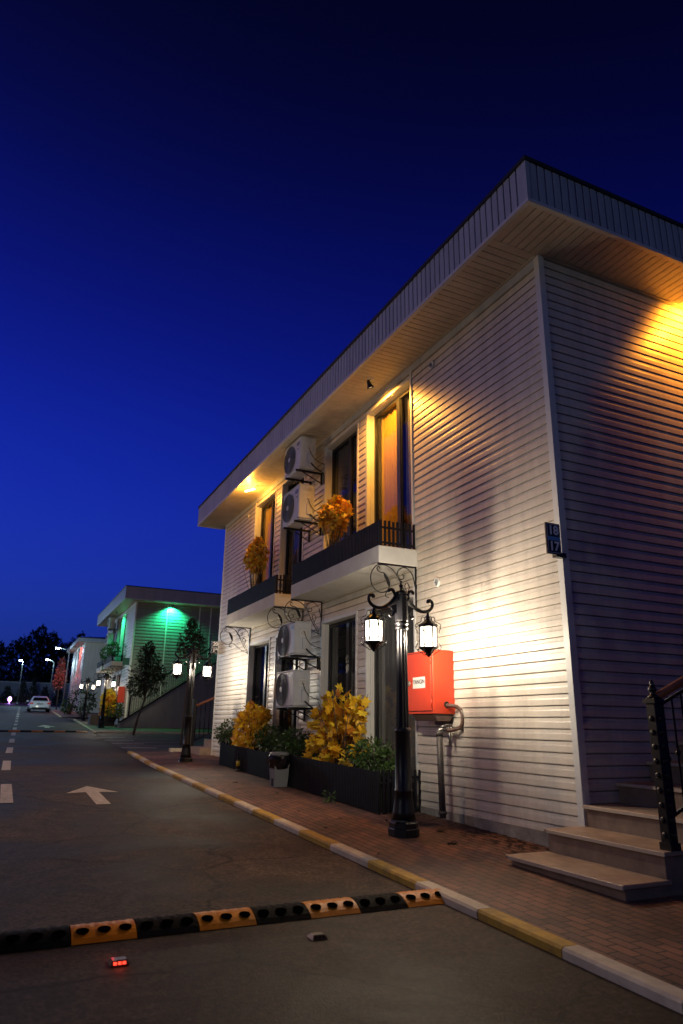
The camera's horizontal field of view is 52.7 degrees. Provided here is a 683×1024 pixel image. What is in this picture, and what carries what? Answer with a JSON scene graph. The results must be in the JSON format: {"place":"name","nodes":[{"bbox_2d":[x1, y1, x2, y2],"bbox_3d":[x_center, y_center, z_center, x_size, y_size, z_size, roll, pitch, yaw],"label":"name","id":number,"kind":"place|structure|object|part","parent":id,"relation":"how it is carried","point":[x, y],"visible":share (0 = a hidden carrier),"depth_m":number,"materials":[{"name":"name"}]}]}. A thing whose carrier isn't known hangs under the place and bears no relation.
{"place":"outdoors","nodes":[
{"label":"outdoors","id":0,"kind":"place"},
{"bbox_2d":[50,707,98,716],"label":"pavement","id":1,"kind":"structure","parent":0,"point":[72,714],"depth_m":54.38,"materials":[{"name":"brick"}]},
{"bbox_2d":[46,659,53,700],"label":"street lamp","id":2,"kind":"object","parent":1,"relation":"on","point":[51,679],"visible":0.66,"depth_m":81.11,"materials":[{"name":"grey metal"}]},
{"bbox_2d":[52,656,67,709],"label":"blossom tree","id":3,"kind":"object","parent":1,"relation":"on","point":[57,684],"visible":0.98,"depth_m":68.83,"materials":[{"name":"red plant"}]},
{"bbox_2d":[55,647,69,710],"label":"street lamp","id":4,"kind":"object","parent":1,"relation":"on","point":[66,674],"visible":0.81,"depth_m":65.80,"materials":[{"name":"grey metal"}]},
{"bbox_2d":[60,696,70,713],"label":"potted shrub","id":5,"kind":"object","parent":1,"relation":"on","point":[62,709],"visible":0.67,"depth_m":52.68,"materials":[{"name":"green plant"}]},
{"bbox_2d":[76,717,126,751],"bbox_3d":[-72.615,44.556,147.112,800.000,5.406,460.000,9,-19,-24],"label":"ground","id":6,"kind":"structure","parent":0,"point":[98,735],"depth_m":26.31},
{"bbox_2d":[0,686,13,703],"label":"shrub","id":7,"kind":"object","parent":6,"relation":"on","point":[7,693],"visible":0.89,"depth_m":105.83,"materials":[{"name":"green plant"}]},
{"bbox_2d":[0,640,15,680],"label":"tall tree","id":8,"kind":"object","parent":6,"relation":"on","point":[4,658],"visible":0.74,"depth_m":131.64,"materials":[{"name":"green plant"}]},
{"bbox_2d":[0,695,30,701],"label":"hedge","id":9,"kind":"object","parent":6,"relation":"on","point":[14,698],"visible":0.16,"depth_m":110.35,"materials":[{"name":"green plant"}]},
{"bbox_2d":[0,636,32,681],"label":"tall tree","id":10,"kind":"object","parent":6,"relation":"on","point":[19,648],"visible":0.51,"depth_m":135.13,"materials":[{"name":"green plant"}]},
{"bbox_2d":[16,659,22,705],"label":"street lamp","id":11,"kind":"object","parent":6,"relation":"on","point":[20,682],"visible":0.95,"depth_m":88.50,"materials":[{"name":"grey metal"}]},
{"bbox_2d":[14,680,28,703],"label":"shrub","id":12,"kind":"object","parent":6,"relation":"on","point":[22,688],"visible":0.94,"depth_m":106.87,"materials":[{"name":"green plant"}]},
{"bbox_2d":[26,679,38,703],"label":"shrub","id":13,"kind":"object","parent":6,"relation":"on","point":[34,691],"visible":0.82,"depth_m":107.49,"materials":[{"name":"green plant"}]},
{"bbox_2d":[13,624,55,682],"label":"tall tree","id":14,"kind":"object","parent":6,"relation":"on","point":[38,644],"visible":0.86,"depth_m":131.40,"materials":[{"name":"green plant"}]},
{"bbox_2d":[0,681,69,704],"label":"boundary wall","id":15,"kind":"structure","parent":6,"relation":"on","point":[14,686],"depth_m":113.04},
{"bbox_2d":[40,685,50,697],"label":"shrub","id":16,"kind":"object","parent":6,"relation":"on","point":[44,692],"visible":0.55,"depth_m":108.19,"materials":[{"name":"green plant"}]},
{"bbox_2d":[27,629,66,682],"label":"tall tree","id":17,"kind":"object","parent":6,"relation":"on","point":[56,640],"visible":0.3,"depth_m":135.79,"materials":[{"name":"green plant"}]},
{"bbox_2d":[41,642,71,681],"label":"tall tree","id":18,"kind":"object","parent":6,"relation":"on","point":[65,651],"visible":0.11,"depth_m":138.85,"materials":[{"name":"green plant"}]},
{"bbox_2d":[51,689,62,704],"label":"shrub","id":19,"kind":"object","parent":6,"relation":"on","point":[60,696],"visible":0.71,"depth_m":108.78,"materials":[{"name":"green plant"}]},
{"bbox_2d":[58,631,85,683],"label":"tall tree","id":20,"kind":"object","parent":6,"relation":"on","point":[71,655],"visible":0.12,"depth_m":133.72,"materials":[{"name":"green plant"}]},
{"bbox_2d":[65,685,97,716],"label":"green bush","id":21,"kind":"object","parent":6,"relation":"on","point":[91,703],"visible":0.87,"depth_m":44.04,"materials":[{"name":"green plant"}]},
{"bbox_2d":[73,719,95,732],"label":"kerb","id":22,"kind":"structure","parent":6,"relation":"on","point":[86,727],"depth_m":32.26,"materials":[{"name":"grey concrete"}]},
{"bbox_2d":[67,637,105,712],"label":"lodge building","id":23,"kind":"structure","parent":6,"relation":"on","point":[87,658],"depth_m":61.46,"materials":[{"name":"plastic"}]},
{"bbox_2d":[73,651,77,678],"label":"window","id":24,"kind":"structure","parent":23,"relation":"in","point":[77,651],"depth_m":68.30,"materials":[{"name":"black"}]},
{"bbox_2d":[75,649,79,677],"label":"window","id":25,"kind":"structure","parent":23,"relation":"in","point":[79,649],"depth_m":65.96,"materials":[{"name":"black"}]},
{"bbox_2d":[77,647,87,676],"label":"window","id":26,"kind":"structure","parent":23,"relation":"in","point":[81,647],"depth_m":64.31,"materials":[{"name":"white"}]},
{"bbox_2d":[94,585,220,723],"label":"lodge building","id":27,"kind":"structure","parent":6,"relation":"on","point":[143,615],"depth_m":35.78,"materials":[{"name":"wood"}]},
{"bbox_2d":[99,646,113,660],"bbox_3d":[-13.341,8.052,39.143,0.830,1.111,1.078,9,-19,-24],"label":"potted plant","id":28,"kind":"object","parent":27,"relation":"on","point":[104,657],"visible":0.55,"depth_m":39.02,"materials":[{"name":"green plant"}]},
{"bbox_2d":[105,633,115,647],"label":"air conditioner","id":29,"kind":"object","parent":27,"relation":"attached to","point":[109,637],"visible":0.97,"depth_m":40.06,"materials":[{"name":"grey metal"}]},
{"bbox_2d":[107,617,116,633],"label":"air conditioner","id":30,"kind":"object","parent":27,"relation":"attached to","point":[111,624],"visible":1,"depth_m":40.35,"materials":[{"name":"grey metal"}]},
{"bbox_2d":[105,642,120,657],"bbox_3d":[-12.400,7.519,37.403,0.836,1.127,1.112,9,-19,-24],"label":"potted plant","id":31,"kind":"object","parent":27,"relation":"on","point":[109,648],"visible":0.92,"depth_m":37.27,"materials":[{"name":"green plant"}]},
{"bbox_2d":[115,616,122,660],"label":"window","id":32,"kind":"structure","parent":27,"relation":"in","point":[120,620],"depth_m":40.13,"materials":[{"name":"black"}]},
{"bbox_2d":[116,686,124,723],"bbox_3d":[-11.166,9.726,34.645,0.320,1.850,0.600,9,-19,-24],"label":"fire cabinet","id":33,"kind":"object","parent":27,"relation":"attached to","point":[120,692],"visible":0.74,"depth_m":34.54,"materials":[{"name":"red metal"}]},
{"bbox_2d":[115,673,125,721],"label":"window","id":34,"kind":"structure","parent":27,"relation":"in","point":[118,677],"depth_m":37.85,"materials":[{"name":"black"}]},
{"bbox_2d":[122,658,129,664],"bbox_3d":[-10.711,7.429,34.303,0.330,0.350,0.020,9,-19,-24],"label":"name board","id":35,"kind":"object","parent":27,"relation":"attached to","point":[125,661],"visible":0.86,"depth_m":34.29,"materials":[{"name":"teal"}]},
{"bbox_2d":[119,613,137,659],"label":"window","id":36,"kind":"structure","parent":27,"relation":"in","point":[124,616],"depth_m":38.61,"materials":[{"name":"green glass"}]},
{"bbox_2d":[127,751,682,1014],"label":"kerb","id":37,"kind":"structure","parent":6,"relation":"on","point":[665,994],"depth_m":4.19,"materials":[{"name":"grey concrete"}]},
{"bbox_2d":[197,155,682,846],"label":"lodge building","id":38,"kind":"structure","parent":6,"relation":"on","point":[533,309],"depth_m":7.93,"materials":[{"name":"wood"}]},
{"bbox_2d":[211,641,217,654],"bbox_3d":[-3.210,3.483,17.696,0.270,0.330,0.081,9,-19,-24],"label":"house number sign","id":39,"kind":"object","parent":38,"relation":"attached to","point":[214,647],"visible":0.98,"depth_m":17.64,"materials":[{"name":"white"}]},
{"bbox_2d":[245,485,257,491],"bbox_3d":[-2.022,-0.522,15.497,0.306,0.150,0.118,0,-17,2],"label":"tube lamp","id":40,"kind":"object","parent":38,"relation":"attached to","point":[255,486],"visible":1,"depth_m":15.48,"materials":[{"name":"white glass"}]},
{"bbox_2d":[242,536,269,588],"bbox_3d":[-1.811,1.240,14.441,0.412,1.527,1.362,9,-19,-24],"label":"potted maple","id":41,"kind":"object","parent":38,"relation":"on","point":[254,560],"visible":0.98,"depth_m":14.40,"materials":[{"name":"yellow plant"}]},
{"bbox_2d":[245,637,270,751],"bbox_3d":[-1.503,4.006,14.546,0.665,2.520,1.431,9,-19,-24],"label":"window","id":42,"kind":"structure","parent":38,"relation":"in","point":[257,680],"depth_m":15.15,"materials":[{"name":"black glass"}]},
{"bbox_2d":[254,488,276,584],"bbox_3d":[-1.458,0.977,15.481,0.665,2.660,1.431,9,-19,-24],"label":"window","id":43,"kind":"structure","parent":38,"relation":"in","point":[265,519],"depth_m":15.88,"materials":[{"name":"black"}]},
{"bbox_2d":[271,635,299,747],"bbox_3d":[-0.776,3.562,13.074,0.665,2.520,1.331,9,-19,-24],"label":"window","id":44,"kind":"structure","parent":38,"relation":"in","point":[282,718],"depth_m":13.48,"materials":[{"name":"black"}]},
{"bbox_2d":[278,477,305,593],"bbox_3d":[-0.732,0.533,14.010,0.665,2.660,1.331,9,-19,-24],"label":"window","id":45,"kind":"structure","parent":38,"relation":"in","point":[291,545],"depth_m":14.36,"materials":[{"name":"black"}]},
{"bbox_2d":[275,670,320,723],"bbox_3d":[-0.750,3.151,11.740,0.530,0.852,0.875,9,-19,-24],"label":"air conditioner","id":46,"kind":"object","parent":38,"relation":"attached to","point":[292,690],"visible":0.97,"depth_m":11.47,"materials":[{"name":"grey"}]},
{"bbox_2d":[277,621,321,670],"bbox_3d":[-0.743,2.361,11.994,0.530,0.812,0.875,9,-19,-24],"label":"air conditioner","id":47,"kind":"object","parent":38,"relation":"attached to","point":[294,641],"visible":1,"depth_m":11.73,"materials":[{"name":"grey"}]},
{"bbox_2d":[282,483,323,541],"bbox_3d":[-0.711,0.050,12.713,0.530,0.912,0.875,9,-19,-24],"label":"air conditioner","id":48,"kind":"object","parent":38,"relation":"attached to","point":[298,510],"visible":0.99,"depth_m":12.46,"materials":[{"name":"grey"}]},
{"bbox_2d":[284,436,324,484],"bbox_3d":[-0.702,-0.860,13.003,0.530,0.872,0.875,9,-19,-24],"label":"air conditioner","id":49,"kind":"object","parent":38,"relation":"attached to","point":[299,463],"visible":0.99,"depth_m":12.75,"materials":[{"name":"grey"}]},
{"bbox_2d":[317,494,353,546],"bbox_3d":[-0.126,0.332,10.938,0.513,1.243,1.059,9,-19,-24],"label":"potted maple","id":50,"kind":"object","parent":38,"relation":"on","point":[336,509],"visible":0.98,"depth_m":10.89,"materials":[{"name":"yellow plant"}]},
{"bbox_2d":[318,611,357,749],"bbox_3d":[0.210,2.959,11.074,0.665,2.520,1.391,9,-19,-24],"label":"window","id":51,"kind":"structure","parent":38,"relation":"in","point":[338,638],"depth_m":11.65,"materials":[{"name":"black glass"}]},
{"bbox_2d":[322,419,358,549],"bbox_3d":[0.255,-0.070,12.010,0.665,2.660,1.391,9,-19,-24],"label":"window","id":52,"kind":"structure","parent":38,"relation":"in","point":[341,460],"depth_m":12.36,"materials":[{"name":"black"}]},
{"bbox_2d":[367,377,373,388],"bbox_3d":[0.445,-1.971,10.615,0.113,0.193,0.119,0,-17,2],"label":"soffit lamp","id":53,"kind":"object","parent":38,"relation":"attached to","point":[369,384],"visible":1,"depth_m":10.57,"materials":[{"name":"black metal"}]},
{"bbox_2d":[365,376,412,548],"bbox_3d":[0.981,-0.514,10.538,0.665,2.660,1.451,9,-19,-24],"label":"window","id":54,"kind":"structure","parent":38,"relation":"in","point":[388,491],"depth_m":10.91,"materials":[{"name":"black"}]},
{"bbox_2d":[364,594,419,795],"bbox_3d":[0.936,2.515,9.603,0.665,2.520,1.451,9,-19,-24],"label":"window","id":55,"kind":"structure","parent":38,"relation":"in","point":[380,665],"depth_m":10.01,"materials":[{"name":"black"}]},
{"bbox_2d":[407,650,454,720],"bbox_3d":[1.061,2.098,8.318,0.325,0.808,0.594,9,-19,-24],"label":"fire cabinet","id":56,"kind":"object","parent":38,"relation":"attached to","point":[431,689],"visible":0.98,"depth_m":8.13,"materials":[{"name":"red metal"}]},
{"bbox_3d":[0.930,2.039,8.282,0.013,0.670,0.540,9,-19,-24],"label":"door","id":57,"kind":"part","parent":56,"relation":"part of","materials":[{"name":"red metal"}]},
{"bbox_2d":[429,361,434,369],"bbox_3d":[1.262,-2.054,9.656,0.038,0.124,0.124,9,-19,-24],"label":"wall vent","id":58,"kind":"object","parent":38,"relation":"attached to","point":[431,365],"depth_m":9.63,"materials":[{"name":"grey plastic"}]},
{"bbox_2d":[434,577,439,586],"bbox_3d":[1.213,0.892,8.758,0.038,0.124,0.124,9,-19,-24],"label":"wall vent","id":59,"kind":"object","parent":38,"relation":"attached to","point":[436,581],"depth_m":8.73,"materials":[{"name":"grey plastic"}]},
{"bbox_2d":[436,724,451,817],"bbox_3d":[1.190,2.920,7.806,0.222,1.002,0.114,-5,-18,19],"label":"fire standpipe","id":60,"kind":"object","parent":38,"relation":"attached to","point":[442,812],"visible":0.98,"depth_m":7.81,"materials":[{"name":"metal"}]},
{"bbox_2d":[446,703,463,731],"bbox_3d":[1.293,2.363,7.925,0.244,0.322,0.074,-10,-20,31],"label":"hose","id":61,"kind":"object","parent":60,"relation":"attached to","point":[459,709],"visible":1,"depth_m":7.88,"materials":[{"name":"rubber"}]},
{"bbox_2d":[544,522,566,558],"bbox_3d":[2.066,0.278,6.705,0.251,0.325,0.081,9,-19,-24],"label":"house number sign","id":62,"kind":"object","parent":38,"relation":"attached to","point":[552,539],"visible":1,"depth_m":6.66,"materials":[{"name":"blue metal"}]},
{"bbox_2d":[76,719,211,732],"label":"pavement","id":63,"kind":"structure","parent":0,"point":[114,728],"depth_m":30.97,"materials":[{"name":"brick"}]},
{"bbox_2d":[79,677,95,720],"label":"lamp post","id":64,"kind":"object","parent":63,"relation":"on","point":[87,683],"visible":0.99,"depth_m":40.21,"materials":[{"name":"black metal"}]},
{"bbox_2d":[88,715,98,724],"bbox_3d":[-12.531,10.625,35.202,0.650,0.500,1.000,9,-19,-24],"label":"planter box","id":65,"kind":"object","parent":63,"relation":"on","point":[93,719],"visible":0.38,"depth_m":34.74,"materials":[{"name":"ceramic"}]},
{"bbox_2d":[95,672,116,727],"bbox_3d":[-10.952,8.658,31.838,0.920,2.600,0.288,9,-19,-24],"label":"lamp post","id":66,"kind":"object","parent":63,"relation":"on","point":[106,676],"visible":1,"depth_m":31.87,"materials":[{"name":"black metal"}]},
{"bbox_2d":[98,716,114,725],"bbox_3d":[-11.743,10.450,34.489,0.650,0.500,1.100,9,-19,-24],"label":"planter box","id":67,"kind":"object","parent":63,"relation":"on","point":[109,721],"visible":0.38,"depth_m":34.04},
{"bbox_2d":[99,688,116,715],"bbox_3d":[-11.702,9.591,34.586,0.897,1.567,1.716,9,-19,-24],"label":"bush","id":68,"kind":"object","parent":67,"relation":"in","point":[111,696],"visible":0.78,"depth_m":34.21,"materials":[{"name":"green plant"}]},
{"bbox_2d":[105,702,124,719],"bbox_3d":[-11.256,9.829,34.122,1.205,0.936,1.004,-12,-21,36],"label":"green bush","id":69,"kind":"object","parent":67,"relation":"in","point":[116,712],"visible":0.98,"depth_m":33.97,"materials":[{"name":"green plant"}]},
{"bbox_2d":[116,647,216,728],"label":"staircase","id":70,"kind":"structure","parent":63,"relation":"on","point":[166,710],"depth_m":33.67,"materials":[{"name":"concrete"}]},
{"bbox_2d":[95,733,211,751],"bbox_3d":[-1.700,8.400,25.160,13.471,0.367,11.180,9,-19,-24],"label":"parking apron","id":71,"kind":"object","parent":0,"point":[158,742],"visible":0.24,"depth_m":23.32,"materials":[{"name":"grey asphalt"}]},
{"bbox_2d":[125,640,167,734],"bbox_3d":[-7.771,6.962,27.478,1.679,3.711,1.114,9,-19,-24],"label":"street tree","id":72,"kind":"object","parent":71,"relation":"on","point":[145,673],"visible":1,"depth_m":27.51,"materials":[{"name":"green plant"}]},
{"bbox_2d":[177,617,206,745],"bbox_3d":[-4.755,5.249,21.493,0.984,3.985,0.729,9,-19,-24],"label":"street tree","id":73,"kind":"object","parent":71,"relation":"on","point":[192,629],"visible":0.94,"depth_m":21.76,"materials":[{"name":"green plant"}]},
{"bbox_2d":[0,703,682,1023],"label":"road","id":74,"kind":"structure","parent":0,"point":[148,841],"depth_m":3.98,"materials":[{"name":"grey asphalt"}]},
{"bbox_2d":[27,696,50,711],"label":"parked car","id":75,"kind":"object","parent":74,"relation":"on","point":[39,703],"visible":0.98,"depth_m":58.90,"materials":[{"name":"white paint"}]},
{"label":"rear window","id":76,"kind":"part","parent":75,"relation":"part of","materials":[{"name":"black glass"}]},
{"bbox_2d":[0,730,86,731],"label":"speed bump","id":77,"kind":"object","parent":74,"relation":"on","point":[36,731],"visible":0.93,"depth_m":27.27,"materials":[{"name":"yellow rubber"}]},
{"bbox_2d":[0,709,179,803],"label":"road markings","id":78,"kind":"object","parent":74,"relation":"on","point":[93,793],"visible":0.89,"depth_m":9.96,"materials":[{"name":"paint"}]},
{"bbox_2d":[107,956,128,966],"bbox_3d":[-1.105,2.225,3.422,0.094,0.020,0.100,9,-19,-24],"label":"road stud","id":79,"kind":"object","parent":74,"relation":"on","point":[117,961],"visible":1,"depth_m":3.40,"materials":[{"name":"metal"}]},
{"bbox_2d":[0,888,444,952],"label":"speed bump","id":80,"kind":"object","parent":74,"relation":"on","point":[48,937],"visible":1,"depth_m":4.01,"materials":[{"name":"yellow rubber"}]},
{"bbox_2d":[307,932,327,940],"bbox_3d":[-0.137,2.379,3.876,0.094,0.020,0.100,9,-19,-24],"label":"road stud","id":81,"kind":"object","parent":74,"relation":"on","point":[315,936],"visible":1,"depth_m":3.85,"materials":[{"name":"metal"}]},
{"bbox_2d":[0,0,682,681],"label":"sky","id":82,"kind":"structure","parent":0,"point":[204,204],"materials":[{"name":"blue"}]},
{"bbox_2d":[133,751,682,988],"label":"pavement","id":83,"kind":"structure","parent":0,"point":[645,936],"depth_m":5.32,"materials":[{"name":"brick"}]},
{"bbox_2d":[103,732,211,751],"bbox_3d":[-4.752,7.838,23.709,5.250,0.349,11.500,9,-19,-24],"label":"kerb edging","id":84,"kind":"object","parent":83,"relation":"on","point":[175,749],"visible":0.36,"depth_m":28.14,"materials":[{"name":"grey concrete"}]},
{"bbox_2d":[171,644,213,761],"bbox_3d":[-3.334,4.212,15.163,0.920,2.600,0.288,9,-19,-24],"label":"lamp post","id":85,"kind":"object","parent":83,"relation":"on","point":[192,655],"visible":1,"depth_m":15.19,"materials":[{"name":"black metal"}]},
{"bbox_2d":[191,697,213,754],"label":"staircase","id":86,"kind":"structure","parent":83,"relation":"on","point":[205,749],"depth_m":18.05,"materials":[{"name":"wood"}]},
{"bbox_2d":[235,754,239,771],"bbox_3d":[-1.948,4.713,12.981,0.080,0.320,0.080,9,-19,-24],"label":"bottle","id":87,"kind":"object","parent":83,"relation":"on","point":[237,769],"visible":1,"depth_m":12.94,"materials":[{"name":"black"}]},
{"bbox_2d":[219,742,274,779],"bbox_3d":[-1.610,4.687,13.082,0.584,0.556,3.063,9,-19,-24],"label":"planter box","id":88,"kind":"object","parent":83,"relation":"on","point":[253,762],"visible":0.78,"depth_m":12.73,"materials":[{"name":"black wood"}]},
{"bbox_2d":[213,718,240,744],"bbox_3d":[-2.432,4.756,14.775,0.553,0.687,1.400,9,-19,-24],"label":"green bush","id":89,"kind":"object","parent":88,"relation":"in","point":[224,734],"visible":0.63,"depth_m":14.75,"materials":[{"name":"green plant"}]},
{"bbox_2d":[230,700,272,749],"bbox_3d":[-1.764,4.203,13.470,0.562,1.084,1.932,9,-19,-24],"label":"yellow maple","id":90,"kind":"object","parent":88,"relation":"on","point":[258,718],"visible":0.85,"depth_m":13.33,"materials":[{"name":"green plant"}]},
{"bbox_2d":[252,723,285,751],"bbox_3d":[-1.292,4.149,12.525,0.555,0.639,1.257,9,-19,-24],"label":"green bush","id":91,"kind":"object","parent":88,"relation":"on","point":[268,744],"visible":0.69,"depth_m":12.50,"materials":[{"name":"green plant"}]},
{"bbox_2d":[266,752,290,786],"bbox_3d":[-0.980,4.011,10.771,0.380,0.510,0.442,9,-19,-24],"label":"trash can","id":92,"kind":"object","parent":83,"relation":"on","point":[278,763],"visible":0.99,"depth_m":10.65,"materials":[{"name":"plastic"}]},
{"bbox_2d":[321,790,336,802],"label":"weed","id":93,"kind":"object","parent":83,"relation":"on","point":[332,799],"visible":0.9,"depth_m":9.07,"materials":[{"name":"green plant"}]},
{"bbox_2d":[287,752,421,813],"bbox_3d":[0.052,3.739,9.654,0.614,0.593,3.073,9,-19,-24],"label":"planter box","id":94,"kind":"object","parent":83,"relation":"on","point":[367,790],"visible":0.84,"depth_m":8.86,"materials":[{"name":"dark painted wood"},{"name":"soil"}]},
{"bbox_2d":[271,726,320,756],"bbox_3d":[-0.742,3.860,11.369,0.584,0.685,1.685,9,-19,-24],"label":"green bush","id":95,"kind":"object","parent":94,"relation":"in","point":[294,744],"visible":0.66,"depth_m":11.30,"materials":[{"name":"green plant"}]},
{"bbox_2d":[300,683,372,766],"bbox_3d":[-0.105,3.247,10.104,0.673,1.480,2.018,9,-19,-24],"label":"yellow maple","id":96,"kind":"object","parent":94,"relation":"in","point":[332,728],"visible":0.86,"depth_m":9.89,"materials":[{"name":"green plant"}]},
{"bbox_2d":[344,736,394,780],"bbox_3d":[0.419,3.178,8.918,0.533,0.616,1.231,9,-19,-24],"label":"green bush","id":97,"kind":"object","parent":94,"relation":"on","point":[362,758],"visible":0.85,"depth_m":8.87,"materials":[{"name":"green plant"}]},
{"bbox_2d":[360,581,441,837],"bbox_3d":[0.634,1.992,7.186,0.920,2.600,0.288,9,-19,-24],"label":"lamp post","id":98,"kind":"object","parent":83,"relation":"on","point":[403,823],"visible":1,"depth_m":7.17,"materials":[{"name":"black metal"}]},
{"bbox_2d":[384,813,548,853],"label":"leaf litter","id":99,"kind":"object","parent":83,"relation":"on","point":[495,842],"visible":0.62,"depth_m":7.08,"materials":[{"name":"brown plant"}]},
{"bbox_2d":[505,676,682,900],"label":"staircase","id":100,"kind":"structure","parent":83,"relation":"on","point":[629,847],"depth_m":5.22,"materials":[{"name":"stone"}]}
]}

